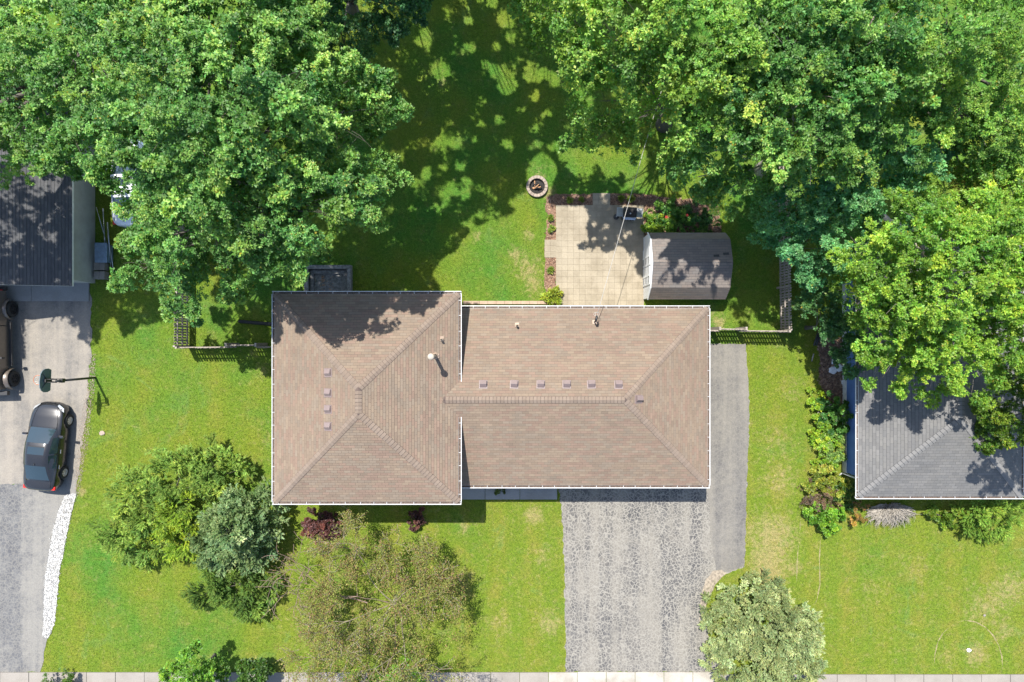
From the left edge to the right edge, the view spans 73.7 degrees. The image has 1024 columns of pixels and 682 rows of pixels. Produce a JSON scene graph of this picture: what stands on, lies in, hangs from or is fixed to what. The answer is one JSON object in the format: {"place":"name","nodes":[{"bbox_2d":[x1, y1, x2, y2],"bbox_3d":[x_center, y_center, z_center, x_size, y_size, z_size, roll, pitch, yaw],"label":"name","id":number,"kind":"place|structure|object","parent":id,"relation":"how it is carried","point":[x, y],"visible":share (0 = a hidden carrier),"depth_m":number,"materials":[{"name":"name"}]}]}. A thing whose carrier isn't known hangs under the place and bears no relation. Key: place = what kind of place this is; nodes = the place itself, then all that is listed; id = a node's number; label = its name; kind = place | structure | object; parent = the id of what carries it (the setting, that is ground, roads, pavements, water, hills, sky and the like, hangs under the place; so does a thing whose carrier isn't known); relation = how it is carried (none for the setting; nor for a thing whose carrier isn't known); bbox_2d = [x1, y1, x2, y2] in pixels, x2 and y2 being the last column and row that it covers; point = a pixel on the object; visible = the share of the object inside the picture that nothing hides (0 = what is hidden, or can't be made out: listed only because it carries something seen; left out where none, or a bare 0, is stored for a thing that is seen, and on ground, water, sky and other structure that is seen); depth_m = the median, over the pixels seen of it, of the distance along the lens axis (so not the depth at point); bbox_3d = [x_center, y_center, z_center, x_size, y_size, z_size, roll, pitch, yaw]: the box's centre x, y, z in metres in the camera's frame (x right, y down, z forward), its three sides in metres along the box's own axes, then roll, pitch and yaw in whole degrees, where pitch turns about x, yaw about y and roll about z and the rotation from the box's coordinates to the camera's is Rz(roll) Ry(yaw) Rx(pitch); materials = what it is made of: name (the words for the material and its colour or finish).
{"place":"outdoors","nodes":[
{"label":"outdoors","id":0,"kind":"place"},
{"bbox_2d":[0,479,76,671],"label":"driveway","id":1,"kind":"structure","parent":0,"point":[27,518],"depth_m":35.98,"materials":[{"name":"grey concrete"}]},
{"bbox_2d":[42,493,76,637],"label":"white gravel","id":2,"kind":"structure","parent":1,"relation":"on","point":[53,567],"depth_m":35.95,"materials":[{"name":"white gravel"}]},
{"bbox_2d":[0,283,92,484],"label":"driveway","id":3,"kind":"structure","parent":0,"point":[55,337],"depth_m":35.99,"materials":[{"name":"concrete"}]},
{"bbox_2d":[0,287,19,395],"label":"pickup truck","id":4,"kind":"object","parent":3,"relation":"on","point":[9,378],"visible":1,"depth_m":35.23,"materials":[{"name":"black paint"}]},
{"bbox_2d":[0,283,89,300],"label":"concrete apron","id":5,"kind":"object","parent":3,"relation":"on","point":[78,291],"visible":0.68,"depth_m":35.92,"materials":[{"name":"grey concrete"}]},
{"bbox_2d":[22,401,73,490],"bbox_3d":[-24.100,5.426,35.228,2.120,1.512,4.552,6,90,0],"label":"sedan car","id":6,"kind":"object","parent":3,"relation":"on","point":[45,453],"visible":1,"depth_m":34.97,"materials":[{"name":"paint"}]},
{"bbox_2d":[0,672,1023,681],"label":"sidewalk","id":7,"kind":"structure","parent":0,"point":[472,676],"depth_m":35.94,"materials":[{"name":"concrete"}]},
{"bbox_2d":[1,0,1023,681],"bbox_3d":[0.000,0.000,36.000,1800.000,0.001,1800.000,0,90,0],"label":"lawn","id":8,"kind":"structure","parent":0,"point":[455,516],"depth_m":36.00,"materials":[{"name":"green plant"}]},
{"bbox_2d":[0,0,84,131],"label":"deciduous tree","id":9,"kind":"object","parent":8,"relation":"on","point":[21,101],"visible":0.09,"depth_m":29.65,"materials":[{"name":"green plant"}]},
{"bbox_2d":[0,104,94,285],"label":"garage","id":10,"kind":"structure","parent":8,"relation":"on","point":[47,230],"depth_m":33.37,"materials":[{"name":"grey"}]},
{"bbox_2d":[41,667,74,681],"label":"shrub","id":11,"kind":"object","parent":8,"relation":"on","point":[71,676],"visible":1,"depth_m":35.35,"materials":[{"name":"green plant"}]},
{"bbox_2d":[33,368,96,391],"bbox_3d":[-22.494,1.909,34.230,1.069,3.540,0.944,42,90,0],"label":"basketball hoop","id":12,"kind":"object","parent":8,"relation":"on","point":[45,380],"visible":1,"depth_m":32.97,"materials":[{"name":"black plastic"}]},
{"bbox_2d":[74,354,95,494],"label":"loose gravel","id":13,"kind":"structure","parent":8,"relation":"on","point":[85,415],"depth_m":35.97,"materials":[{"name":"grey gravel"}]},
{"bbox_2d":[0,0,189,190],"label":"maple tree","id":14,"kind":"object","parent":8,"relation":"on","point":[43,68],"visible":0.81,"depth_m":25.62,"materials":[{"name":"green plant"}]},
{"bbox_2d":[94,262,108,270],"bbox_3d":[-21.536,-3.904,35.800,0.562,0.390,0.397,0,90,0],"label":"block stack","id":15,"kind":"object","parent":8,"relation":"on","point":[101,266],"visible":0.84,"depth_m":35.60,"materials":[{"name":"concrete"}]},
{"bbox_2d":[94,271,108,278],"bbox_3d":[-21.536,-3.441,35.800,0.562,0.390,0.397,0,90,0],"label":"block stack","id":16,"kind":"object","parent":8,"relation":"on","point":[101,274],"visible":1,"depth_m":35.60,"materials":[{"name":"concrete"}]},
{"bbox_2d":[102,208,104,242],"bbox_3d":[-21.247,-5.338,35.600,0.060,0.758,3.048,5,90,0],"label":"metal pole","id":17,"kind":"object","parent":8,"relation":"on","point":[103,223],"visible":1,"depth_m":35.41,"materials":[{"name":"metal"}]},
{"bbox_2d":[95,243,112,262],"bbox_3d":[-21.281,-4.573,35.644,0.638,0.712,1.030,0,90,0],"label":"storage bin","id":18,"kind":"object","parent":8,"relation":"on","point":[102,255],"visible":1,"depth_m":35.31,"materials":[{"name":"blue plastic"}]},
{"bbox_2d":[107,222,111,269],"bbox_3d":[-20.941,-4.912,35.500,0.070,0.966,2.420,8,90,0],"label":"metal pole","id":19,"kind":"object","parent":8,"relation":"on","point":[109,243],"visible":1,"depth_m":35.41,"materials":[{"name":"metal"}]},
{"bbox_2d":[106,139,149,226],"bbox_3d":[-19.750,-8.204,35.244,2.120,1.512,4.552,-1,90,0],"label":"sedan car","id":20,"kind":"object","parent":8,"relation":"on","point":[116,219],"visible":0.09,"depth_m":34.74,"materials":[{"name":"white paint"}]},
{"bbox_2d":[85,431,257,572],"bbox_3d":[-17.777,7.704,34.615,9.168,2.869,5.572,-39,90,0],"label":"juniper","id":21,"kind":"object","parent":8,"relation":"on","point":[188,457],"visible":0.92,"depth_m":34.43,"materials":[{"name":"green plant"}]},
{"bbox_2d":[147,491,200,565],"bbox_3d":[-17.033,9.475,34.579,3.418,2.943,4.279,0,90,0],"label":"cypress","id":22,"kind":"object","parent":8,"relation":"on","point":[174,553],"visible":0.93,"depth_m":34.14,"materials":[{"name":"green plant"}]},
{"bbox_2d":[158,639,230,681],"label":"young tree","id":23,"kind":"object","parent":8,"relation":"on","point":[201,674],"visible":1,"depth_m":33.28,"materials":[{"name":"green plant"}]},
{"bbox_2d":[173,187,271,348],"bbox_3d":[-13.866,-3.832,35.200,6.431,1.660,8.435,0,90,0],"label":"picket fence","id":24,"kind":"object","parent":8,"relation":"on","point":[227,345],"visible":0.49,"depth_m":35.05,"materials":[{"name":"grey wood"}]},
{"bbox_2d":[180,558,285,623],"bbox_3d":[-14.428,12.686,35.074,5.144,1.953,3.548,15,90,0],"label":"yew","id":25,"kind":"object","parent":8,"relation":"on","point":[219,596],"visible":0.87,"depth_m":34.99,"materials":[{"name":"green plant"}]},
{"bbox_2d":[184,476,290,582],"bbox_3d":[-13.927,9.686,33.684,5.350,4.733,5.707,0,90,0],"label":"spruce","id":26,"kind":"object","parent":8,"relation":"on","point":[228,527],"visible":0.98,"depth_m":33.70,"materials":[{"name":"green plant"}]},
{"bbox_2d":[61,0,415,327],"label":"maple tree","id":27,"kind":"object","parent":8,"relation":"on","point":[223,207],"visible":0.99,"depth_m":23.75,"materials":[{"name":"green plant"}]},
{"bbox_2d":[232,657,275,681],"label":"young tree","id":28,"kind":"object","parent":8,"relation":"on","point":[262,667],"visible":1,"depth_m":34.27,"materials":[{"name":"green plant"}]},
{"bbox_2d":[238,320,271,325],"bbox_3d":[-13.359,-0.949,35.915,2.042,0.192,0.194,5,90,0],"label":"drain pipe","id":29,"kind":"object","parent":8,"relation":"on","point":[255,322],"visible":0.84,"depth_m":35.84,"materials":[{"name":"black plastic"}]},
{"bbox_2d":[300,507,344,545],"bbox_3d":[-9.918,9.651,35.490,2.374,1.121,2.101,0,90,0],"label":"barberry","id":30,"kind":"object","parent":8,"relation":"on","point":[320,525],"visible":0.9,"depth_m":35.35,"materials":[{"name":"red plant"}]},
{"bbox_2d":[304,265,351,290],"bbox_3d":[-9.627,-2.795,35.523,2.432,0.965,2.339,0,90,0],"label":"window well","id":31,"kind":"object","parent":8,"relation":"on","point":[330,278],"depth_m":35.81,"materials":[{"name":"grey metal"}]},
{"bbox_2d":[280,0,432,76],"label":"deciduous tree","id":32,"kind":"object","parent":8,"relation":"on","point":[395,28],"visible":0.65,"depth_m":30.07,"materials":[{"name":"green plant"}]},
{"bbox_2d":[258,505,474,681],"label":"crabapple tree","id":33,"kind":"object","parent":8,"relation":"on","point":[442,581],"visible":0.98,"depth_m":32.64,"materials":[{"name":"green plant"}]},
{"bbox_2d":[342,653,425,681],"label":"young tree","id":34,"kind":"object","parent":8,"relation":"on","point":[390,670],"visible":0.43,"depth_m":33.25,"materials":[{"name":"green plant"}]},
{"bbox_2d":[407,506,425,531],"bbox_3d":[-4.988,9.264,35.623,1.056,0.854,1.423,0,90,0],"label":"barberry","id":35,"kind":"object","parent":8,"relation":"on","point":[417,518],"visible":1,"depth_m":35.46,"materials":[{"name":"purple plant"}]},
{"bbox_2d":[272,291,709,504],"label":"house","id":36,"kind":"structure","parent":8,"relation":"on","point":[412,397],"depth_m":31.58,"materials":[{"name":"beige"}]},
{"bbox_2d":[598,25,681,310],"bbox_3d":[8.088,-15.691,30.426,0.109,3.674,29.779,16,90,0],"label":"service cable","id":37,"kind":"object","parent":36,"relation":"attached to","point":[625,213],"visible":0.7,"depth_m":31.91,"materials":[{"name":"black rubber"}]},
{"bbox_2d":[463,301,545,303],"bbox_3d":[-0.400,-2.024,35.960,4.352,0.120,0.170,0,90,0],"label":"concrete edging","id":38,"kind":"object","parent":8,"relation":"on","point":[502,302],"visible":0.99,"depth_m":35.90,"materials":[{"name":"concrete"}]},
{"bbox_2d":[462,488,556,498],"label":"front walk","id":39,"kind":"structure","parent":8,"relation":"on","point":[511,493],"depth_m":35.88,"materials":[{"name":"grey concrete"}]},
{"bbox_2d":[494,488,505,494],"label":"potted shrub","id":40,"kind":"object","parent":39,"relation":"on","point":[497,491],"visible":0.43,"depth_m":35.62,"materials":[{"name":"green plant"}]},
{"bbox_2d":[526,175,547,197],"bbox_3d":[1.316,-8.128,35.852,1.130,0.316,1.128,0,90,0],"label":"fire pit","id":41,"kind":"object","parent":8,"relation":"on","point":[537,187],"visible":1,"depth_m":35.81,"materials":[{"name":"stone"}]},
{"bbox_2d":[545,193,643,305],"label":"patio","id":42,"kind":"structure","parent":8,"relation":"on","point":[581,248],"depth_m":35.95,"materials":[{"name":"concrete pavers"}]},
{"bbox_2d":[617,207,642,220],"bbox_3d":[6.054,-6.541,35.390,1.340,1.130,0.665,3,90,0],"label":"barbecue grill","id":43,"kind":"object","parent":42,"relation":"on","point":[632,213],"visible":1,"depth_m":35.09,"materials":[{"name":"grey metal"}]},
{"bbox_2d":[544,193,721,304],"bbox_3d":[6.369,-4.851,35.990,9.348,0.001,5.916,0,90,0],"label":"mulch bed","id":44,"kind":"object","parent":8,"relation":"on","point":[615,202],"visible":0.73,"depth_m":35.99,"materials":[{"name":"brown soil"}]},
{"bbox_2d":[547,214,553,220],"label":"hosta","id":45,"kind":"object","parent":44,"relation":"on","point":[550,217],"visible":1,"depth_m":35.80,"materials":[{"name":"green plant"}]},
{"bbox_2d":[547,266,554,274],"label":"hosta","id":46,"kind":"object","parent":44,"relation":"on","point":[550,269],"visible":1,"depth_m":35.80,"materials":[{"name":"green plant"}]},
{"bbox_2d":[547,224,555,233],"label":"hosta","id":47,"kind":"object","parent":44,"relation":"on","point":[550,229],"visible":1,"depth_m":35.83,"materials":[{"name":"green plant"}]},
{"bbox_2d":[540,285,563,305],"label":"hosta","id":48,"kind":"object","parent":44,"relation":"on","point":[550,296],"visible":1,"depth_m":35.60,"materials":[{"name":"green plant"}]},
{"bbox_2d":[566,196,573,203],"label":"hosta","id":49,"kind":"object","parent":44,"relation":"on","point":[569,200],"visible":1,"depth_m":35.83,"materials":[{"name":"green plant"}]},
{"bbox_2d":[618,194,624,202],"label":"hosta","id":50,"kind":"object","parent":44,"relation":"on","point":[620,197],"visible":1,"depth_m":35.84,"materials":[{"name":"green plant"}]},
{"bbox_2d":[626,194,635,202],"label":"hosta","id":51,"kind":"object","parent":44,"relation":"on","point":[632,198],"visible":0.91,"depth_m":35.81,"materials":[{"name":"green plant"}]},
{"bbox_2d":[640,208,678,232],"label":"perennial bush","id":52,"kind":"object","parent":44,"relation":"on","point":[648,227],"visible":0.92,"depth_m":35.43,"materials":[{"name":"green plant"}]},
{"bbox_2d":[650,193,695,232],"bbox_3d":[8.437,-6.518,35.490,2.385,1.120,2.389,0,90,0],"label":"perennial bush","id":53,"kind":"object","parent":44,"relation":"on","point":[670,207],"visible":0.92,"depth_m":35.49,"materials":[{"name":"green plant"}]},
{"bbox_2d":[676,200,722,232],"bbox_3d":[9.736,-6.403,35.438,2.542,1.224,1.641,41,90,0],"label":"perennial bush","id":54,"kind":"object","parent":44,"relation":"on","point":[705,221],"visible":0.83,"depth_m":35.41,"materials":[{"name":"green plant"}]},
{"bbox_2d":[506,0,795,172],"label":"maple tree","id":55,"kind":"object","parent":8,"relation":"on","point":[629,75],"visible":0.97,"depth_m":24.36,"materials":[{"name":"green plant"}]},
{"bbox_2d":[643,232,732,299],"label":"garden shed","id":56,"kind":"structure","parent":8,"relation":"on","point":[687,265],"depth_m":33.89,"materials":[{"name":"white"}]},
{"bbox_2d":[643,266,649,286],"bbox_3d":[6.891,-3.300,35.020,0.047,1.800,0.920,0,90,0],"label":"door","id":57,"kind":"structure","parent":56,"relation":"in","point":[646,272],"depth_m":34.94,"materials":[{"name":"white wood"}]},
{"bbox_2d":[643,246,649,267],"bbox_3d":[6.891,-4.280,35.020,0.047,1.800,0.920,0,90,0],"label":"door","id":58,"kind":"structure","parent":56,"relation":"in","point":[646,253],"depth_m":34.94,"materials":[{"name":"white wood"}]},
{"bbox_2d":[710,105,792,332],"bbox_3d":[11.626,-6.244,35.225,5.051,1.610,11.611,0,90,0],"label":"picket fence","id":59,"kind":"object","parent":8,"relation":"on","point":[745,329],"visible":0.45,"depth_m":35.09,"materials":[{"name":"grey wood"}]},
{"bbox_2d":[697,566,828,681],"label":"sage bush","id":60,"kind":"object","parent":8,"relation":"on","point":[786,656],"visible":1,"depth_m":34.17,"materials":[{"name":"green plant"}]},
{"bbox_2d":[653,0,959,222],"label":"maple tree","id":61,"kind":"object","parent":8,"relation":"on","point":[868,83],"visible":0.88,"depth_m":24.57,"materials":[{"name":"green plant"}]},
{"bbox_2d":[813,331,820,345],"bbox_3d":[15.995,-0.149,35.750,0.213,0.100,0.845,19,90,0],"label":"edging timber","id":62,"kind":"object","parent":8,"relation":"on","point":[817,338],"visible":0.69,"depth_m":35.71,"materials":[{"name":"black wood"}]},
{"bbox_2d":[817,538,820,597],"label":"bare soil","id":63,"kind":"structure","parent":8,"relation":"on","point":[819,569],"depth_m":35.99,"materials":[{"name":"brown soil"}]},
{"bbox_2d":[796,478,843,511],"bbox_3d":[16.210,8.104,35.398,2.713,1.304,1.762,13,90,0],"label":"dead shrub","id":64,"kind":"object","parent":8,"relation":"on","point":[811,499],"visible":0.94,"depth_m":35.40,"materials":[{"name":"brown plant"}]},
{"bbox_2d":[802,500,846,537],"bbox_3d":[16.217,9.230,35.395,2.369,1.310,1.962,0,90,0],"label":"shrub","id":65,"kind":"object","parent":8,"relation":"on","point":[832,514],"visible":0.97,"depth_m":35.37,"materials":[{"name":"green plant"}]},
{"bbox_2d":[806,386,845,472],"bbox_3d":[16.265,4.583,35.436,1.792,1.228,4.615,-7,90,0],"label":"shrub","id":66,"kind":"object","parent":8,"relation":"on","point":[814,438],"visible":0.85,"depth_m":35.43,"materials":[{"name":"green plant"}]},
{"bbox_2d":[801,463,852,505],"bbox_3d":[16.535,7.389,35.436,2.606,1.228,1.922,22,90,0],"label":"hydrangea","id":67,"kind":"object","parent":8,"relation":"on","point":[822,482],"visible":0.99,"depth_m":35.27,"materials":[{"name":"yellow plant"}]},
{"bbox_2d":[816,334,842,402],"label":"leaf litter","id":68,"kind":"object","parent":8,"relation":"on","point":[836,378],"visible":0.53,"depth_m":35.94,"materials":[{"name":"brown plant"}]},
{"bbox_2d":[829,367,836,373],"bbox_3d":[16.889,1.525,35.959,0.495,0.143,0.427,31,90,0],"label":"stone","id":69,"kind":"object","parent":68,"relation":"on","point":[832,370],"visible":0.95,"depth_m":35.91,"materials":[{"name":"grey stone"}]},
{"bbox_2d":[834,364,842,371],"bbox_3d":[17.204,1.413,35.968,0.498,0.159,0.445,39,90,0],"label":"stone","id":70,"kind":"object","parent":68,"relation":"on","point":[839,369],"visible":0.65,"depth_m":35.91,"materials":[{"name":"grey stone"}]},
{"bbox_2d":[790,277,874,380],"bbox_3d":[15.482,-0.821,33.688,2.414,4.724,5.840,-37,90,0],"label":"deciduous tree","id":71,"kind":"object","parent":8,"relation":"on","point":[834,324],"visible":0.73,"depth_m":32.30,"materials":[{"name":"green plant"}]},
{"bbox_2d":[819,433,847,468],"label":"shrub","id":72,"kind":"object","parent":8,"relation":"on","point":[831,453],"visible":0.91,"depth_m":35.27,"materials":[{"name":"green plant"}]},
{"bbox_2d":[814,390,853,438],"bbox_3d":[16.658,3.816,35.268,1.957,1.565,2.582,0,90,0],"label":"shrub","id":73,"kind":"object","parent":8,"relation":"on","point":[836,411],"visible":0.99,"depth_m":35.11,"materials":[{"name":"green plant"}]},
{"bbox_2d":[833,479,858,512],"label":"shrub","id":74,"kind":"object","parent":8,"relation":"on","point":[847,496],"visible":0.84,"depth_m":35.34,"materials":[{"name":"green plant"}]},
{"bbox_2d":[746,93,970,292],"bbox_3d":[14.766,-6.684,31.251,6.655,9.662,8.552,42,90,0],"label":"deciduous tree","id":75,"kind":"object","parent":8,"relation":"on","point":[814,213],"visible":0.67,"depth_m":29.01,"materials":[{"name":"green plant"}]},
{"bbox_2d":[849,500,869,526],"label":"shrub","id":76,"kind":"object","parent":8,"relation":"on","point":[857,518],"visible":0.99,"depth_m":35.47,"materials":[{"name":"orange plant"}]},
{"bbox_2d":[864,503,915,528],"bbox_3d":[19.929,9.175,35.597,3.136,0.743,1.453,0,90,0],"label":"dry bush","id":77,"kind":"object","parent":8,"relation":"on","point":[885,512],"visible":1,"depth_m":35.63,"materials":[{"name":"grey plant"}]},
{"bbox_2d":[825,166,1023,411],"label":"locust tree","id":78,"kind":"object","parent":8,"relation":"on","point":[999,279],"visible":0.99,"depth_m":26.88,"materials":[{"name":"green plant"}]},
{"bbox_2d":[840,236,1023,498],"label":"house","id":79,"kind":"structure","parent":8,"relation":"on","point":[909,447],"depth_m":32.86,"materials":[{"name":"grey"}]},
{"bbox_2d":[852,0,1023,248],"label":"deciduous tree","id":80,"kind":"object","parent":8,"relation":"on","point":[961,75],"visible":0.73,"depth_m":25.05,"materials":[{"name":"green plant"}]},
{"bbox_2d":[923,504,958,529],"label":"shrub","id":81,"kind":"object","parent":8,"relation":"on","point":[946,518],"visible":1,"depth_m":35.55,"materials":[{"name":"green plant"}]},
{"bbox_2d":[959,620,1002,667],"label":"bare soil","id":82,"kind":"structure","parent":8,"relation":"on","point":[991,634],"depth_m":35.99,"materials":[{"name":"brown soil"}]},
{"bbox_2d":[949,496,1023,543],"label":"juniper","id":83,"kind":"object","parent":8,"relation":"on","point":[983,515],"visible":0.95,"depth_m":35.18,"materials":[{"name":"green plant"}]},
{"bbox_2d":[967,341,1023,455],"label":"deciduous tree","id":84,"kind":"object","parent":8,"relation":"on","point":[999,423],"visible":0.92,"depth_m":30.93,"materials":[{"name":"green plant"}]},
{"bbox_2d":[558,343,749,671],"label":"driveway","id":85,"kind":"structure","parent":0,"point":[640,566],"depth_m":35.99,"materials":[{"name":"grey asphalt"}]},
{"bbox_2d":[699,570,726,621],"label":"bare soil","id":86,"kind":"structure","parent":0,"point":[715,575],"depth_m":35.98,"materials":[{"name":"brown soil"}]},
{"bbox_2d":[708,344,749,571],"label":"driveway","id":87,"kind":"structure","parent":0,"point":[729,408],"depth_m":35.98,"materials":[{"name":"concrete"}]},
{"bbox_2d":[895,158,1010,217],"bbox_3d":[20.201,-6.871,32.040,2.784,8.020,3.111,0,90,0],"label":"deciduous tree","id":88,"kind":"object","parent":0,"point":[951,182],"visible":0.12,"depth_m":30.04,"materials":[{"name":"green plant"}]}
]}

